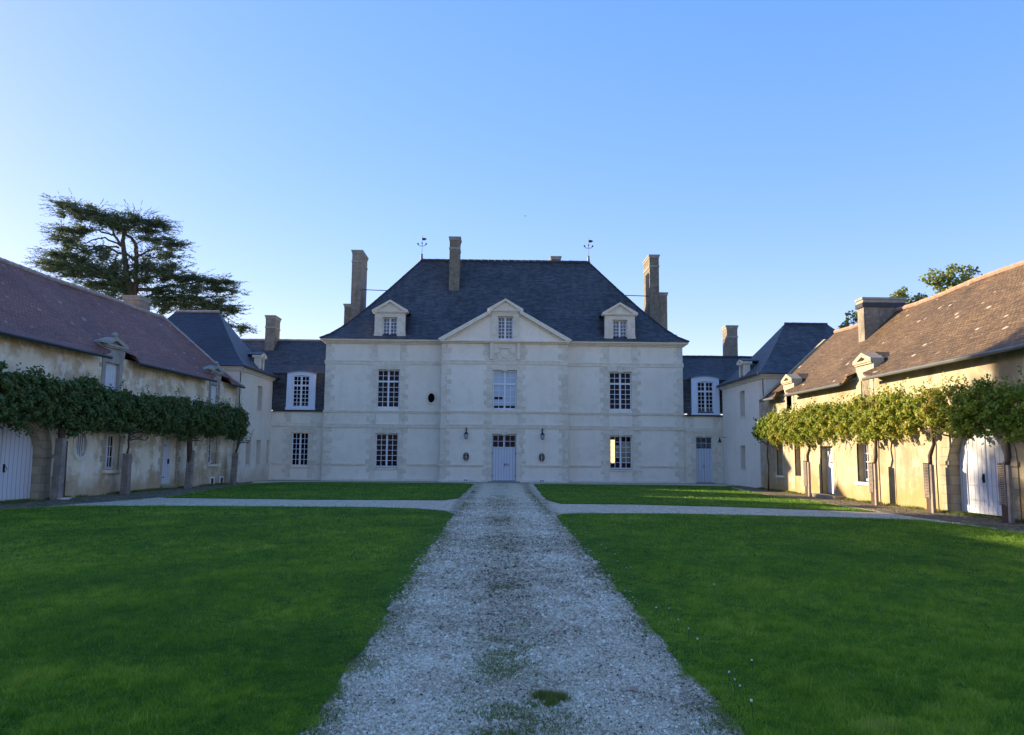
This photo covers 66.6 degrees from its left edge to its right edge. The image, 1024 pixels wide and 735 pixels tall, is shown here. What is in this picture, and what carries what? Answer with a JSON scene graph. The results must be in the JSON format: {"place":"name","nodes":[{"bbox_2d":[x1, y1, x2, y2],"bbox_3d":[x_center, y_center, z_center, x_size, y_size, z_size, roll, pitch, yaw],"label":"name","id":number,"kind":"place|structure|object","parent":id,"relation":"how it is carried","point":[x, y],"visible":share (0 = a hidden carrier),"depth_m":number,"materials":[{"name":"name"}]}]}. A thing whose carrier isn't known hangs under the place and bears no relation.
{"place":"outdoors","nodes":[
{"label":"outdoors","id":0,"kind":"place"},
{"bbox_2d":[0,482,253,509],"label":"paved verge","id":1,"kind":"structure","parent":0,"point":[121,497],"depth_m":27.59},
{"bbox_2d":[0,360,107,438],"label":"tree","id":2,"kind":"object","parent":1,"relation":"on","point":[66,405],"visible":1,"depth_m":24.98,"materials":[{"name":"green plant"}]},
{"bbox_2d":[50,438,67,500],"bbox_3d":[-15.035,3.383,25.965,0.300,2.050,0.500,0,-6,3],"label":"trunk guard","id":3,"kind":"object","parent":1,"relation":"on","point":[58,483],"visible":0.89,"depth_m":25.80,"materials":[{"name":"grey wood"}]},
{"bbox_2d":[120,454,131,493],"bbox_3d":[-14.848,4.100,30.066,0.300,1.550,0.420,0,-6,3],"label":"trunk guard","id":4,"kind":"object","parent":1,"relation":"on","point":[125,483],"visible":0.86,"depth_m":29.91,"materials":[{"name":"grey wood"}]},
{"bbox_2d":[90,380,172,453],"bbox_3d":[-14.750,2.701,30.149,0.910,4.353,5.248,0,-6,3],"label":"tree","id":5,"kind":"object","parent":1,"relation":"on","point":[128,414],"visible":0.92,"depth_m":30.11,"materials":[{"name":"green plant"}]},
{"bbox_2d":[153,386,223,463],"bbox_3d":[-14.536,3.202,35.138,0.908,4.507,5.389,0,-6,3],"label":"tree","id":6,"kind":"object","parent":1,"relation":"on","point":[194,419],"visible":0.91,"depth_m":35.03,"materials":[{"name":"green plant"}]},
{"bbox_2d":[184,450,194,488],"bbox_3d":[-14.605,4.616,35.370,0.300,1.720,0.486,0,-6,3],"label":"trunk guard","id":7,"kind":"object","parent":1,"relation":"on","point":[188,476],"visible":0.93,"depth_m":35.19,"materials":[{"name":"grey wood"}]},
{"bbox_2d":[210,396,253,452],"bbox_3d":[-14.319,3.808,40.147,0.929,4.410,5.627,0,-6,3],"label":"tree","id":8,"kind":"object","parent":1,"relation":"on","point":[235,423],"visible":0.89,"depth_m":39.67,"materials":[{"name":"green plant"}]},
{"bbox_2d":[230,453,238,483],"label":"trunk guard","id":9,"kind":"object","parent":1,"relation":"on","point":[233,475],"visible":0.93,"depth_m":40.27,"materials":[{"name":"grey wood"}]},
{"bbox_2d":[241,315,325,479],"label":"link building","id":10,"kind":"structure","parent":0,"point":[297,366],"depth_m":48.46,"materials":[{"name":"stone"}]},
{"bbox_2d":[289,432,308,467],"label":"window","id":11,"kind":"structure","parent":10,"relation":"in","point":[299,457],"depth_m":48.30,"materials":[{"name":"paint"}]},
{"bbox_2d":[163,482,472,499],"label":"lawn","id":12,"kind":"structure","parent":0,"point":[366,488],"depth_m":33.76,"materials":[{"name":"green plant"}]},
{"bbox_2d":[262,480,719,483],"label":"front pavement","id":13,"kind":"structure","parent":0,"point":[482,482],"depth_m":46.61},
{"bbox_2d":[0,478,1001,517],"bbox_3d":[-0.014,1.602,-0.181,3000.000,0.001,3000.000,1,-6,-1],"label":"ground","id":14,"kind":"structure","parent":0,"point":[737,485],"depth_m":23.48,"materials":[{"name":"grey"}]},
{"bbox_2d":[0,257,245,503],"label":"barn","id":15,"kind":"structure","parent":14,"relation":"on","point":[61,329],"depth_m":30.34,"materials":[{"name":"tile"}]},
{"bbox_2d":[102,434,121,472],"bbox_3d":[-15.470,3.320,30.030,0.430,1.480,1.300,0,-6,3],"label":"window","id":16,"kind":"structure","parent":15,"relation":"in","point":[110,438],"depth_m":30.22,"materials":[{"name":"paint"}]},
{"bbox_2d":[161,438,171,483],"bbox_3d":[-15.404,4.137,34.533,0.130,2.030,1.270,0,-6,3],"label":"door","id":17,"kind":"structure","parent":15,"relation":"in","point":[167,450],"depth_m":34.75,"materials":[{"name":"wood"}]},
{"bbox_2d":[206,437,218,466],"bbox_3d":[-15.104,4.187,38.959,0.430,1.510,1.250,0,-6,3],"label":"window","id":18,"kind":"structure","parent":15,"relation":"in","point":[209,456],"depth_m":39.33,"materials":[{"name":"paint"}]},
{"bbox_2d":[21,188,261,336],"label":"cedar tree","id":19,"kind":"object","parent":14,"relation":"on","point":[110,279],"visible":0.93,"depth_m":75.53,"materials":[{"name":"green plant"}]},
{"bbox_2d":[167,310,279,482],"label":"corner pavilion","id":20,"kind":"structure","parent":14,"relation":"on","point":[213,335],"depth_m":44.92,"materials":[{"name":"stone"}]},
{"bbox_2d":[319,236,689,482],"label":"manor house","id":21,"kind":"structure","parent":14,"relation":"on","point":[504,362],"depth_m":48.02,"materials":[{"name":"stone"}]},
{"bbox_2d":[373,434,397,468],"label":"window","id":22,"kind":"structure","parent":21,"relation":"in","point":[386,453],"depth_m":47.78,"materials":[{"name":"paint"}]},
{"bbox_2d":[377,370,399,407],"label":"window","id":23,"kind":"structure","parent":21,"relation":"in","point":[388,380],"depth_m":48.23,"materials":[{"name":"paint"}]},
{"bbox_2d":[464,427,467,438],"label":"wall lantern","id":24,"kind":"object","parent":21,"relation":"attached to","point":[465,435],"depth_m":46.75,"materials":[{"name":"metal"}]},
{"bbox_2d":[492,434,515,480],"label":"front door","id":25,"kind":"structure","parent":21,"relation":"in","point":[503,446],"depth_m":47.16,"materials":[{"name":"paint"}]},
{"bbox_2d":[493,370,516,409],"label":"window","id":26,"kind":"structure","parent":21,"relation":"in","point":[504,382],"depth_m":47.62,"materials":[{"name":"paint"}]},
{"bbox_2d":[609,372,630,410],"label":"window","id":27,"kind":"structure","parent":21,"relation":"in","point":[619,383],"depth_m":48.45,"materials":[{"name":"paint"}]},
{"bbox_2d":[609,436,633,470],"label":"window","id":28,"kind":"structure","parent":21,"relation":"in","point":[620,446],"depth_m":48.02,"materials":[{"name":"paint"}]},
{"bbox_2d":[683,325,751,483],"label":"link building","id":29,"kind":"structure","parent":14,"relation":"on","point":[704,376],"depth_m":48.42,"materials":[{"name":"stone"}]},
{"bbox_2d":[696,437,712,481],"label":"door","id":30,"kind":"structure","parent":29,"relation":"in","point":[703,445],"depth_m":48.23,"materials":[{"name":"paint"}]},
{"bbox_2d":[716,322,834,487],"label":"corner pavilion","id":31,"kind":"structure","parent":14,"relation":"on","point":[765,368],"depth_m":43.99,"materials":[{"name":"stone"}]},
{"bbox_2d":[837,310,857,328],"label":"broadleaf tree","id":32,"kind":"object","parent":14,"relation":"on","point":[846,323],"visible":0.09,"depth_m":46.93,"materials":[{"name":"green plant"}]},
{"bbox_2d":[759,260,1023,519],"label":"barn","id":33,"kind":"structure","parent":14,"relation":"on","point":[972,328],"depth_m":26.81,"materials":[{"name":"brown tile"}]},
{"bbox_2d":[776,444,784,477],"bbox_3d":[13.078,4.450,37.596,0.390,1.710,1.050,1,-6,-1],"label":"window","id":34,"kind":"structure","parent":33,"relation":"in","point":[779,476],"depth_m":37.88,"materials":[{"name":"paint"}]},
{"bbox_2d":[826,446,833,493],"bbox_3d":[13.247,4.239,32.243,0.190,1.950,1.200,1,-6,-1],"label":"door","id":35,"kind":"structure","parent":33,"relation":"in","point":[828,448],"depth_m":32.53,"materials":[{"name":"wood"}]},
{"bbox_2d":[854,443,868,485],"bbox_3d":[13.216,3.600,29.039,0.410,1.560,1.250,1,-6,-1],"label":"window","id":36,"kind":"structure","parent":33,"relation":"in","point":[866,454],"depth_m":29.40,"materials":[{"name":"paint"}]},
{"bbox_2d":[889,286,929,303],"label":"broadleaf tree","id":37,"kind":"object","parent":14,"relation":"on","point":[901,292],"visible":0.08,"depth_m":47.16,"materials":[{"name":"green plant"}]},
{"bbox_2d":[909,263,982,302],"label":"broadleaf tree","id":38,"kind":"object","parent":14,"relation":"on","point":[950,276],"visible":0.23,"depth_m":47.31,"materials":[{"name":"green plant"}]},
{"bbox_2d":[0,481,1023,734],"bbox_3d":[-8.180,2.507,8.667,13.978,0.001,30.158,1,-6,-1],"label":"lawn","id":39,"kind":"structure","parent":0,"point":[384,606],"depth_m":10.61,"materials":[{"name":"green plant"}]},
{"bbox_2d":[0,0,1023,414],"label":"sky","id":40,"kind":"structure","parent":0,"point":[781,161],"materials":[{"name":"blue"}]},
{"bbox_2d":[47,481,1023,734],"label":"gravel path","id":41,"kind":"structure","parent":0,"point":[511,490],"depth_m":22.77,"materials":[{"name":"grey gravel"}]},
{"bbox_2d":[0,482,1023,734],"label":"weeds","id":42,"kind":"object","parent":41,"relation":"on","point":[552,698],"visible":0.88,"depth_m":5.77,"materials":[{"name":"green plant"}]},
{"bbox_2d":[299,497,745,734],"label":"gravel stones","id":43,"kind":"object","parent":41,"relation":"on","point":[535,564],"visible":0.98,"depth_m":6.47,"materials":[{"name":"grey gravel"}]},
{"bbox_2d":[534,484,873,511],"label":"lawn","id":44,"kind":"structure","parent":0,"point":[627,490],"depth_m":31.77,"materials":[{"name":"green plant"}]},
{"bbox_2d":[556,513,1023,734],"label":"lawn","id":45,"kind":"structure","parent":0,"point":[609,566],"depth_m":10.97,"materials":[{"name":"green plant"}]},
{"bbox_2d":[730,486,1023,531],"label":"paved verge","id":46,"kind":"structure","parent":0,"point":[987,522],"depth_m":23.41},
{"bbox_2d":[751,413,771,490],"bbox_3d":[12.355,4.108,38.150,0.854,3.835,3.857,1,-6,-1],"label":"grapevine","id":47,"kind":"object","parent":46,"relation":"on","point":[758,432],"visible":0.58,"depth_m":38.22,"materials":[{"name":"green plant"}]},
{"bbox_2d":[763,396,825,460],"bbox_3d":[12.415,3.460,34.041,0.848,4.189,6.300,1,-6,-1],"label":"grapevine","id":48,"kind":"object","parent":46,"relation":"on","point":[795,425],"visible":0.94,"depth_m":33.76,"materials":[{"name":"green plant"}]},
{"bbox_2d":[803,461,811,496],"bbox_3d":[12.490,4.697,32.970,0.130,1.490,0.457,1,-6,-1],"label":"trunk guard","id":49,"kind":"object","parent":46,"relation":"on","point":[807,475],"visible":0.99,"depth_m":32.88,"materials":[{"name":"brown wood"}]},
{"bbox_2d":[813,382,903,502],"bbox_3d":[12.500,2.800,28.248,0.782,4.200,6.436,1,-6,-1],"label":"grapevine","id":50,"kind":"object","parent":46,"relation":"on","point":[853,417],"visible":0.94,"depth_m":27.83,"materials":[{"name":"green plant"}]},
{"bbox_2d":[868,462,878,504],"bbox_3d":[12.592,4.049,27.145,0.130,1.470,0.399,1,-6,-1],"label":"trunk guard","id":51,"kind":"object","parent":46,"relation":"on","point":[873,477],"visible":1,"depth_m":27.08,"materials":[{"name":"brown wood"}]},
{"bbox_2d":[878,372,969,509],"bbox_3d":[12.575,2.266,23.687,0.797,4.238,4.350,1,-6,-1],"label":"grapevine","id":52,"kind":"object","parent":46,"relation":"on","point":[928,415],"visible":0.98,"depth_m":23.58,"materials":[{"name":"green plant"}]},
{"bbox_2d":[923,463,935,512],"bbox_3d":[12.654,3.641,23.617,0.130,1.490,0.385,1,-6,-1],"label":"trunk guard","id":53,"kind":"object","parent":46,"relation":"on","point":[929,481],"visible":0.99,"depth_m":23.54,"materials":[{"name":"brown wood"}]},
{"bbox_2d":[947,366,1023,464],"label":"grapevine","id":54,"kind":"object","parent":46,"relation":"on","point":[990,414],"visible":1,"depth_m":20.31,"materials":[{"name":"green plant"}]},
{"bbox_2d":[997,463,1014,522],"bbox_3d":[12.716,3.226,20.071,0.130,1.519,0.385,1,-6,-1],"label":"trunk guard","id":55,"kind":"object","parent":46,"relation":"on","point":[1005,488],"visible":1,"depth_m":20.01,"materials":[{"name":"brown wood"}]}
]}

